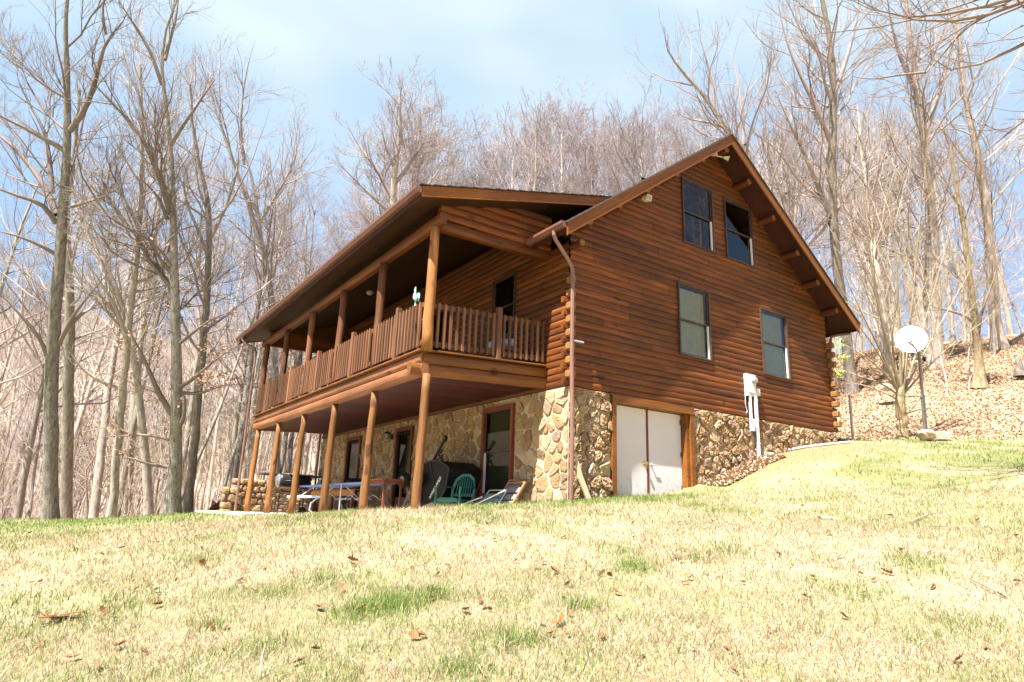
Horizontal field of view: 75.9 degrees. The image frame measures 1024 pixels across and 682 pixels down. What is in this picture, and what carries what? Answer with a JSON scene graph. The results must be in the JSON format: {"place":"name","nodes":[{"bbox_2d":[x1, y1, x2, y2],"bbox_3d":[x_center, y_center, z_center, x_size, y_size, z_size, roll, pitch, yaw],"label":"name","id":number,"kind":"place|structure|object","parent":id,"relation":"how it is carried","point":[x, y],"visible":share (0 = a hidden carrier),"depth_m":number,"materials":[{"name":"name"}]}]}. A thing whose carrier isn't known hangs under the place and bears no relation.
{"place":"outdoors","nodes":[
{"label":"outdoors","id":0,"kind":"place"},
{"bbox_2d":[195,510,285,515],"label":"patio","id":1,"kind":"structure","parent":0,"point":[238,513],"depth_m":17.16,"materials":[{"name":"concrete"}]},
{"bbox_2d":[230,472,321,512],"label":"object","id":2,"kind":"object","parent":1,"relation":"on","point":[258,496],"visible":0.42,"depth_m":20.39,"materials":[{"name":"beige stone"}]},
{"bbox_2d":[273,469,311,512],"bbox_3d":[-6.123,4.159,18.133,1.010,1.180,0.568,12,-18,-33],"label":"barrel barbecue","id":3,"kind":"object","parent":1,"relation":"on","point":[283,481],"visible":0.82,"depth_m":18.09,"materials":[{"name":"black paint"}]},
{"bbox_2d":[397,435,481,508],"bbox_3d":[-1.618,2.883,13.802,1.123,1.752,1.917,12,-18,-33],"label":"yard cart","id":4,"kind":"object","parent":1,"relation":"on","point":[438,472],"visible":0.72,"depth_m":13.38,"materials":[{"name":"black plastic"}]},
{"bbox_2d":[434,474,475,505],"bbox_3d":[-1.051,2.960,12.435,0.635,0.908,0.650,-7,-17,30],"label":"plastic chair","id":5,"kind":"object","parent":1,"relation":"on","point":[459,491],"visible":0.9,"depth_m":12.57,"materials":[{"name":"green plastic"}]},
{"bbox_2d":[0,310,1023,681],"bbox_3d":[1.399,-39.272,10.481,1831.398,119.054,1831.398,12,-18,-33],"label":"ground","id":6,"kind":"structure","parent":0,"point":[822,454],"depth_m":6.16,"materials":[{"name":"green plant"}]},
{"bbox_2d":[0,306,47,475],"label":"woodland tree","id":7,"kind":"object","parent":6,"relation":"on","point":[11,412],"visible":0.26,"depth_m":49.80,"materials":[{"name":"brown plant"}]},
{"bbox_2d":[0,360,61,518],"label":"sapling","id":8,"kind":"object","parent":6,"relation":"on","point":[11,443],"visible":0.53,"depth_m":36.01,"materials":[{"name":"brown plant"}]},
{"bbox_2d":[0,386,89,517],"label":"sapling","id":9,"kind":"object","parent":6,"relation":"on","point":[35,489],"visible":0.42,"depth_m":32.11,"materials":[{"name":"brown plant"}]},
{"bbox_2d":[0,213,94,412],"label":"woodland tree","id":10,"kind":"object","parent":6,"relation":"on","point":[4,374],"visible":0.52,"depth_m":39.85,"materials":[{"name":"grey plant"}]},
{"bbox_2d":[5,285,105,518],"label":"sapling","id":11,"kind":"object","parent":6,"relation":"on","point":[38,447],"visible":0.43,"depth_m":28.25,"materials":[{"name":"brown plant"}]},
{"bbox_2d":[0,253,127,518],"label":"woodland tree","id":12,"kind":"object","parent":6,"relation":"on","point":[15,474],"visible":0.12,"depth_m":53.23,"materials":[{"name":"brown plant"}]},
{"bbox_2d":[0,133,128,384],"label":"woodland tree","id":13,"kind":"object","parent":6,"relation":"on","point":[3,278],"visible":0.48,"depth_m":27.85,"materials":[{"name":"brown plant"}]},
{"bbox_2d":[0,124,170,518],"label":"woodland tree","id":14,"kind":"object","parent":6,"relation":"on","point":[21,492],"visible":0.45,"depth_m":29.20,"materials":[{"name":"grey plant"}]},
{"bbox_2d":[20,249,150,470],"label":"woodland tree","id":15,"kind":"object","parent":6,"relation":"on","point":[84,383],"visible":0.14,"depth_m":50.15,"materials":[{"name":"brown plant"}]},
{"bbox_2d":[0,61,174,518],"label":"oak tree","id":16,"kind":"object","parent":6,"relation":"on","point":[66,486],"visible":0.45,"depth_m":24.87,"materials":[{"name":"grey plant"}]},
{"bbox_2d":[0,0,183,519],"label":"oak tree","id":17,"kind":"object","parent":6,"relation":"on","point":[50,508],"visible":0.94,"depth_m":20.88,"materials":[{"name":"grey plant"}]},
{"bbox_2d":[17,116,186,515],"bbox_3d":[-15.142,-0.547,23.943,5.335,14.262,6.327,7,-16,-17],"label":"ash tree","id":18,"kind":"object","parent":6,"relation":"on","point":[148,504],"visible":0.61,"depth_m":24.82,"materials":[{"name":"brown plant"}]},
{"bbox_2d":[59,252,197,498],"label":"woodland tree","id":19,"kind":"object","parent":6,"relation":"on","point":[79,420],"visible":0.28,"depth_m":46.57,"materials":[{"name":"brown plant"}]},
{"bbox_2d":[101,415,163,516],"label":"sapling","id":20,"kind":"object","parent":6,"relation":"on","point":[126,427],"visible":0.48,"depth_m":33.23,"materials":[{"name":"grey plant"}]},
{"bbox_2d":[46,0,245,517],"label":"ash tree","id":21,"kind":"object","parent":6,"relation":"on","point":[112,506],"visible":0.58,"depth_m":22.91,"materials":[{"name":"brown plant"}]},
{"bbox_2d":[50,148,247,518],"bbox_3d":[-21.262,-0.090,37.965,10.744,25.276,8.474,-7,-16,23],"label":"woodland tree","id":22,"kind":"object","parent":6,"relation":"on","point":[95,502],"visible":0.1,"depth_m":36.05,"materials":[{"name":"brown plant"}]},
{"bbox_2d":[52,88,251,517],"bbox_3d":[-21.287,-1.758,38.999,12.140,28.559,9.575,9,-16,-35],"label":"woodland tree","id":23,"kind":"object","parent":6,"relation":"on","point":[131,411],"visible":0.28,"depth_m":37.47,"materials":[{"name":"brown plant"}]},
{"bbox_2d":[21,0,283,513],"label":"oak tree","id":24,"kind":"object","parent":6,"relation":"on","point":[172,502],"visible":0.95,"depth_m":21.21,"materials":[{"name":"grey plant"}]},
{"bbox_2d":[109,348,206,514],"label":"sapling","id":25,"kind":"object","parent":6,"relation":"on","point":[158,483],"visible":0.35,"depth_m":38.97,"materials":[{"name":"brown plant"}]},
{"bbox_2d":[77,154,246,517],"bbox_3d":[-19.215,-0.145,35.825,8.839,23.733,7.668,1,-15,5],"label":"woodland tree","id":26,"kind":"object","parent":6,"relation":"on","point":[133,423],"visible":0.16,"depth_m":36.69,"materials":[{"name":"brown plant"}]},
{"bbox_2d":[114,25,299,513],"bbox_3d":[-11.022,-2.778,23.920,6.066,18.473,8.762,-1,-15,12],"label":"ash tree","id":27,"kind":"object","parent":6,"relation":"on","point":[188,502],"visible":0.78,"depth_m":23.37,"materials":[{"name":"grey plant"}]},
{"bbox_2d":[156,229,263,509],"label":"woodland tree","id":28,"kind":"object","parent":6,"relation":"on","point":[212,459],"visible":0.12,"depth_m":50.84,"materials":[{"name":"brown plant"}]},
{"bbox_2d":[179,223,256,449],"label":"woodland tree","id":29,"kind":"object","parent":6,"relation":"on","point":[204,395],"visible":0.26,"depth_m":44.72,"materials":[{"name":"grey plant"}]},
{"bbox_2d":[159,192,299,485],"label":"woodland tree","id":30,"kind":"object","parent":6,"relation":"on","point":[189,421],"visible":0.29,"depth_m":34.93,"materials":[{"name":"grey plant"}]},
{"bbox_2d":[159,227,331,501],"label":"sapling","id":31,"kind":"object","parent":6,"relation":"on","point":[214,420],"visible":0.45,"depth_m":27.16,"materials":[{"name":"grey plant"}]},
{"bbox_2d":[215,342,281,484],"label":"sapling","id":32,"kind":"object","parent":6,"relation":"on","point":[247,435],"visible":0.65,"depth_m":24.49,"materials":[{"name":"brown plant"}]},
{"bbox_2d":[165,33,340,486],"bbox_3d":[-11.204,-3.033,26.419,7.936,18.689,6.858,12,-18,-33],"label":"ash tree","id":33,"kind":"object","parent":6,"relation":"on","point":[256,225],"visible":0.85,"depth_m":26.91,"materials":[{"name":"grey plant"}]},
{"bbox_2d":[182,201,331,500],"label":"woodland tree","id":34,"kind":"object","parent":6,"relation":"on","point":[243,375],"visible":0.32,"depth_m":28.72,"materials":[{"name":"grey plant"}]},
{"bbox_2d":[186,231,332,506],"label":"sapling","id":35,"kind":"object","parent":6,"relation":"on","point":[234,449],"visible":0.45,"depth_m":27.33,"materials":[{"name":"grey plant"}]},
{"bbox_2d":[186,174,351,473],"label":"woodland tree","id":36,"kind":"object","parent":6,"relation":"on","point":[284,447],"visible":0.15,"depth_m":29.58,"materials":[{"name":"grey plant"}]},
{"bbox_2d":[212,158,338,478],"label":"woodland tree","id":37,"kind":"object","parent":6,"relation":"on","point":[254,390],"visible":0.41,"depth_m":36.71,"materials":[{"name":"brown plant"}]},
{"bbox_2d":[208,151,350,478],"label":"woodland tree","id":38,"kind":"object","parent":6,"relation":"on","point":[252,439],"visible":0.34,"depth_m":43.97,"materials":[{"name":"brown plant"}]},
{"bbox_2d":[242,210,330,472],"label":"woodland tree","id":39,"kind":"object","parent":6,"relation":"on","point":[289,455],"visible":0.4,"depth_m":30.45,"materials":[{"name":"brown plant"}]},
{"bbox_2d":[213,160,360,484],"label":"woodland tree","id":40,"kind":"object","parent":6,"relation":"on","point":[258,310],"visible":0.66,"depth_m":26.64,"materials":[{"name":"brown plant"}]},
{"bbox_2d":[233,195,351,473],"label":"woodland tree","id":41,"kind":"object","parent":6,"relation":"on","point":[284,469],"visible":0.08,"depth_m":41.23,"materials":[{"name":"brown plant"}]},
{"bbox_2d":[285,191,373,474],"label":"woodland tree","id":42,"kind":"object","parent":6,"relation":"on","point":[305,463],"visible":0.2,"depth_m":46.52,"materials":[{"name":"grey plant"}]},
{"bbox_2d":[325,55,463,210],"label":"ash tree","id":43,"kind":"object","parent":6,"relation":"on","point":[392,192],"visible":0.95,"depth_m":30.88,"materials":[{"name":"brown plant"}]},
{"bbox_2d":[357,111,440,221],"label":"woodland tree","id":44,"kind":"object","parent":6,"relation":"on","point":[399,184],"visible":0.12,"depth_m":38.56,"materials":[{"name":"brown plant"}]},
{"bbox_2d":[325,65,492,252],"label":"woodland tree","id":45,"kind":"object","parent":6,"relation":"on","point":[404,126],"visible":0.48,"depth_m":34.55,"materials":[{"name":"grey plant"}]},
{"bbox_2d":[420,122,517,188],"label":"woodland tree","id":46,"kind":"object","parent":6,"relation":"on","point":[462,166],"visible":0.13,"depth_m":41.06,"materials":[{"name":"brown plant"}]},
{"bbox_2d":[431,110,525,187],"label":"woodland tree","id":47,"kind":"object","parent":6,"relation":"on","point":[472,177],"visible":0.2,"depth_m":42.03,"materials":[{"name":"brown plant"}]},
{"bbox_2d":[0,213,1023,517],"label":"woods","id":48,"kind":"object","parent":6,"relation":"on","point":[90,469],"visible":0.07,"depth_m":76.58,"materials":[{"name":"brown plant"}]},
{"bbox_2d":[0,430,1023,534],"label":"green grass","id":49,"kind":"structure","parent":6,"relation":"on","point":[81,520],"depth_m":14.12,"materials":[{"name":"plant"}]},
{"bbox_2d":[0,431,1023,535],"bbox_3d":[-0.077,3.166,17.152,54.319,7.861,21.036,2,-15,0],"label":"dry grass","id":50,"kind":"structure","parent":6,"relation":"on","point":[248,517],"depth_m":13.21,"materials":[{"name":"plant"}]},
{"bbox_2d":[480,102,559,191],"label":"woodland tree","id":51,"kind":"object","parent":6,"relation":"on","point":[512,167],"visible":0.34,"depth_m":39.80,"materials":[{"name":"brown plant"}]},
{"bbox_2d":[483,90,589,190],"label":"woodland tree","id":52,"kind":"object","parent":6,"relation":"on","point":[524,124],"visible":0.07,"depth_m":48.94,"materials":[{"name":"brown plant"}]},
{"bbox_2d":[480,90,600,193],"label":"woodland tree","id":53,"kind":"object","parent":6,"relation":"on","point":[529,150],"visible":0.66,"depth_m":37.46,"materials":[{"name":"grey plant"}]},
{"bbox_2d":[467,86,616,195],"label":"woodland tree","id":54,"kind":"object","parent":6,"relation":"on","point":[540,154],"visible":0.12,"depth_m":45.81,"materials":[{"name":"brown plant"}]},
{"bbox_2d":[70,335,1023,518],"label":"leaf litter","id":55,"kind":"object","parent":6,"relation":"on","point":[946,345],"visible":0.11,"depth_m":23.97,"materials":[{"name":"brown plant"}]},
{"bbox_2d":[234,133,860,513],"bbox_3d":[-0.121,0.777,18.992,12.380,9.168,14.207,12,-18,-33],"label":"log cabin","id":56,"kind":"object","parent":6,"relation":"on","point":[674,326],"visible":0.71,"depth_m":13.73,"materials":[{"name":"wood"}]},
{"bbox_2d":[340,435,362,510],"bbox_3d":[-4.726,3.952,19.383,0.190,2.220,1.100,12,-18,-33],"label":"patio door","id":57,"kind":"structure","parent":56,"relation":"in","point":[353,445],"depth_m":19.52,"materials":[{"name":"black glass"}]},
{"bbox_2d":[389,425,414,508],"bbox_3d":[-2.767,3.315,16.616,0.190,2.260,1.000,12,-18,-33],"label":"patio door","id":58,"kind":"structure","parent":56,"relation":"in","point":[403,444],"depth_m":16.75,"materials":[{"name":"black glass"}]},
{"bbox_2d":[478,403,515,496],"bbox_3d":[-0.272,2.211,13.197,0.150,1.800,1.130,12,-18,-33],"label":"patio door","id":59,"kind":"structure","parent":56,"relation":"in","point":[498,422],"depth_m":13.23,"materials":[{"name":"glass"}]},
{"bbox_2d":[490,270,516,340],"bbox_3d":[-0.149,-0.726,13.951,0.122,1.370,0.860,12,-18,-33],"label":"patio door","id":60,"kind":"structure","parent":56,"relation":"in","point":[495,283],"depth_m":14.09,"materials":[{"name":"brown metal"}]},
{"bbox_2d":[609,393,696,497],"bbox_3d":[2.687,2.349,12.576,2.320,2.418,0.235,12,-18,-33],"label":"double door","id":61,"kind":"structure","parent":56,"relation":"in","point":[653,451],"depth_m":12.72,"materials":[{"name":"white wood"}]},
{"bbox_2d":[676,281,712,361],"bbox_3d":[3.876,-0.400,14.053,1.000,1.590,0.137,12,-18,-33],"label":"window","id":62,"kind":"structure","parent":56,"relation":"in","point":[690,315],"depth_m":14.13,"materials":[{"name":"grey glass"}]},
{"bbox_2d":[680,177,714,252],"bbox_3d":[4.178,-2.829,14.845,1.030,1.570,0.122,12,-18,-33],"label":"window","id":63,"kind":"structure","parent":56,"relation":"in","point":[710,220],"depth_m":14.94,"materials":[{"name":"brown metal"}]},
{"bbox_2d":[723,197,755,267],"bbox_3d":[5.383,-2.570,15.638,1.040,1.540,0.122,12,-18,-33],"label":"window","id":64,"kind":"structure","parent":56,"relation":"in","point":[750,236],"depth_m":15.74,"materials":[{"name":"wood"}]},
{"bbox_2d":[759,307,790,380],"bbox_3d":[6.216,0.080,15.599,1.030,1.620,0.137,12,-18,-33],"label":"window","id":65,"kind":"structure","parent":56,"relation":"in","point":[770,327],"depth_m":15.69,"materials":[{"name":"grey glass"}]},
{"bbox_2d":[518,91,618,195],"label":"woodland tree","id":66,"kind":"object","parent":6,"relation":"on","point":[590,132],"visible":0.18,"depth_m":48.24,"materials":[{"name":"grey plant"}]},
{"bbox_2d":[525,75,615,194],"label":"woodland tree","id":67,"kind":"object","parent":6,"relation":"on","point":[561,171],"visible":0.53,"depth_m":36.89,"materials":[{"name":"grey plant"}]},
{"bbox_2d":[542,102,644,195],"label":"woodland tree","id":68,"kind":"object","parent":6,"relation":"on","point":[585,161],"visible":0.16,"depth_m":40.32,"materials":[{"name":"grey plant"}]},
{"bbox_2d":[564,99,653,195],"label":"woodland tree","id":69,"kind":"object","parent":6,"relation":"on","point":[615,172],"visible":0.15,"depth_m":42.63,"materials":[{"name":"grey plant"}]},
{"bbox_2d":[565,75,681,195],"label":"woodland tree","id":70,"kind":"object","parent":6,"relation":"on","point":[632,135],"visible":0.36,"depth_m":36.93,"materials":[{"name":"grey plant"}]},
{"bbox_2d":[619,105,675,189],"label":"woodland tree","id":71,"kind":"object","parent":6,"relation":"on","point":[645,149],"visible":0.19,"depth_m":43.17,"materials":[{"name":"brown plant"}]},
{"bbox_2d":[636,84,700,174],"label":"woodland tree","id":72,"kind":"object","parent":6,"relation":"on","point":[667,120],"visible":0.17,"depth_m":48.56,"materials":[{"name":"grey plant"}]},
{"bbox_2d":[643,66,754,173],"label":"woodland tree","id":73,"kind":"object","parent":6,"relation":"on","point":[684,145],"visible":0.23,"depth_m":40.81,"materials":[{"name":"grey plant"}]},
{"bbox_2d":[699,454,786,486],"bbox_3d":[4.855,2.634,13.481,2.386,0.855,0.699,12,-18,-33],"label":"leaf pile","id":74,"kind":"object","parent":6,"relation":"on","point":[729,477],"visible":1,"depth_m":13.36,"materials":[{"name":"brown plant"}]},
{"bbox_2d":[611,6,913,385],"bbox_3d":[10.351,-6.740,26.327,10.501,16.237,7.733,12,-18,-33],"label":"beech tree","id":75,"kind":"object","parent":6,"relation":"on","point":[722,124],"visible":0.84,"depth_m":26.78,"materials":[{"name":"grey plant"}]},
{"bbox_2d":[695,0,920,393],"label":"beech tree","id":76,"kind":"object","parent":6,"relation":"on","point":[834,83],"visible":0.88,"depth_m":26.87,"materials":[{"name":"grey plant"}]},
{"bbox_2d":[754,75,895,269],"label":"woodland tree","id":77,"kind":"object","parent":6,"relation":"on","point":[816,227],"visible":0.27,"depth_m":28.78,"materials":[{"name":"grey plant"}]},
{"bbox_2d":[777,100,893,220],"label":"woodland tree","id":78,"kind":"object","parent":6,"relation":"on","point":[812,145],"visible":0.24,"depth_m":33.55,"materials":[{"name":"brown plant"}]},
{"bbox_2d":[792,83,900,347],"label":"woodland tree","id":79,"kind":"object","parent":6,"relation":"on","point":[876,334],"visible":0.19,"depth_m":47.92,"materials":[{"name":"brown plant"}]},
{"bbox_2d":[821,205,900,341],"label":"sapling","id":80,"kind":"object","parent":6,"relation":"on","point":[871,310],"visible":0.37,"depth_m":33.55,"materials":[{"name":"brown plant"}]},
{"bbox_2d":[823,111,906,351],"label":"woodland tree","id":81,"kind":"object","parent":6,"relation":"on","point":[860,345],"visible":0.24,"depth_m":41.79,"materials":[{"name":"brown plant"}]},
{"bbox_2d":[791,75,967,376],"bbox_3d":[17.367,-5.570,30.806,8.280,15.534,6.996,-2,-15,14],"label":"woodland tree","id":82,"kind":"object","parent":6,"relation":"on","point":[880,298],"visible":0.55,"depth_m":30.74,"materials":[{"name":"brown plant"}]},
{"bbox_2d":[818,129,950,346],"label":"woodland tree","id":83,"kind":"object","parent":6,"relation":"on","point":[893,331],"visible":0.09,"depth_m":49.44,"materials":[{"name":"brown plant"}]},
{"bbox_2d":[753,0,1023,167],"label":"overhanging tree","id":84,"kind":"object","parent":6,"relation":"on","point":[978,17],"visible":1,"depth_m":10.52,"materials":[{"name":"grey plant"}]},
{"bbox_2d":[824,91,976,368],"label":"woodland tree","id":85,"kind":"object","parent":6,"relation":"on","point":[918,285],"visible":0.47,"depth_m":30.36,"materials":[{"name":"brown plant"}]},
{"bbox_2d":[780,80,1022,437],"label":"young maple","id":86,"kind":"object","parent":6,"relation":"on","point":[899,384],"visible":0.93,"depth_m":19.36,"materials":[{"name":"beige plant"}]},
{"bbox_2d":[843,201,964,360],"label":"sapling","id":87,"kind":"object","parent":6,"relation":"on","point":[888,281],"visible":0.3,"depth_m":33.64,"materials":[{"name":"brown plant"}]},
{"bbox_2d":[895,326,927,428],"bbox_3d":[11.491,1.143,18.552,1.483,3.240,0.766,12,-18,-33],"label":"satellite dish","id":88,"kind":"object","parent":6,"relation":"on","point":[910,339],"visible":0.99,"depth_m":18.80,"materials":[{"name":"metal"}]},
{"bbox_2d":[837,48,1002,355],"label":"woodland tree","id":89,"kind":"object","parent":6,"relation":"on","point":[926,270],"visible":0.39,"depth_m":32.30,"materials":[{"name":"brown plant"}]},
{"bbox_2d":[874,106,979,344],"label":"woodland tree","id":90,"kind":"object","parent":6,"relation":"on","point":[952,335],"visible":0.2,"depth_m":38.07,"materials":[{"name":"brown plant"}]},
{"bbox_2d":[851,0,1010,363],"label":"beech tree","id":91,"kind":"object","parent":6,"relation":"on","point":[920,108],"visible":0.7,"depth_m":29.72,"materials":[{"name":"brown plant"}]},
{"bbox_2d":[886,226,991,393],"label":"sapling","id":92,"kind":"object","parent":6,"relation":"on","point":[940,347],"visible":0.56,"depth_m":25.38,"materials":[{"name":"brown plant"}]},
{"bbox_2d":[877,0,1023,349],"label":"beech tree","id":93,"kind":"object","parent":6,"relation":"on","point":[1002,342],"visible":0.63,"depth_m":30.84,"materials":[{"name":"brown plant"}]},
{"bbox_2d":[908,239,1012,388],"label":"sapling","id":94,"kind":"object","parent":6,"relation":"on","point":[969,291],"visible":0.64,"depth_m":24.44,"materials":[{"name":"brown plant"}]},
{"bbox_2d":[905,120,1016,387],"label":"hillside tree","id":95,"kind":"object","parent":6,"relation":"on","point":[979,379],"visible":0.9,"depth_m":23.92,"materials":[{"name":"beige plant"}]},
{"bbox_2d":[909,175,1023,341],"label":"sapling","id":96,"kind":"object","parent":6,"relation":"on","point":[965,329],"visible":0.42,"depth_m":38.30,"materials":[{"name":"brown plant"}]},
{"bbox_2d":[933,93,1023,334],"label":"woodland tree","id":97,"kind":"object","parent":6,"relation":"on","point":[1009,327],"visible":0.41,"depth_m":42.94,"materials":[{"name":"brown plant"}]},
{"bbox_2d":[936,158,1023,332],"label":"sapling","id":98,"kind":"object","parent":6,"relation":"on","point":[1014,311],"visible":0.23,"depth_m":38.73,"materials":[{"name":"brown plant"}]},
{"bbox_2d":[951,96,1023,354],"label":"sapling","id":99,"kind":"object","parent":6,"relation":"on","point":[994,351],"visible":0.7,"depth_m":30.74,"materials":[{"name":"grey plant"}]},
{"bbox_2d":[0,501,1023,681],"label":"dry grass","id":100,"kind":"structure","parent":0,"point":[577,577],"depth_m":5.63,"materials":[{"name":"plant"}]},
{"bbox_2d":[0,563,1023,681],"bbox_3d":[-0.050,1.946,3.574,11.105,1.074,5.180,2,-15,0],"label":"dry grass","id":101,"kind":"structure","parent":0,"point":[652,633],"depth_m":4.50,"materials":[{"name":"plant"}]},
{"bbox_2d":[0,564,1023,681],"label":"green grass","id":102,"kind":"structure","parent":0,"point":[359,575],"depth_m":4.49,"materials":[{"name":"plant"}]},
{"bbox_2d":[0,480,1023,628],"bbox_3d":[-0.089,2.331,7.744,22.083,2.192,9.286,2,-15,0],"label":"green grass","id":103,"kind":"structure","parent":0,"point":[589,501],"depth_m":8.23,"materials":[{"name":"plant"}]},
{"bbox_2d":[0,0,1023,357],"label":"sky","id":104,"kind":"structure","parent":0,"point":[483,51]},
{"bbox_2d":[91,545,1023,681],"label":"green grass","id":105,"kind":"structure","parent":0,"point":[392,605],"depth_m":4.96,"materials":[{"name":"green plant"}]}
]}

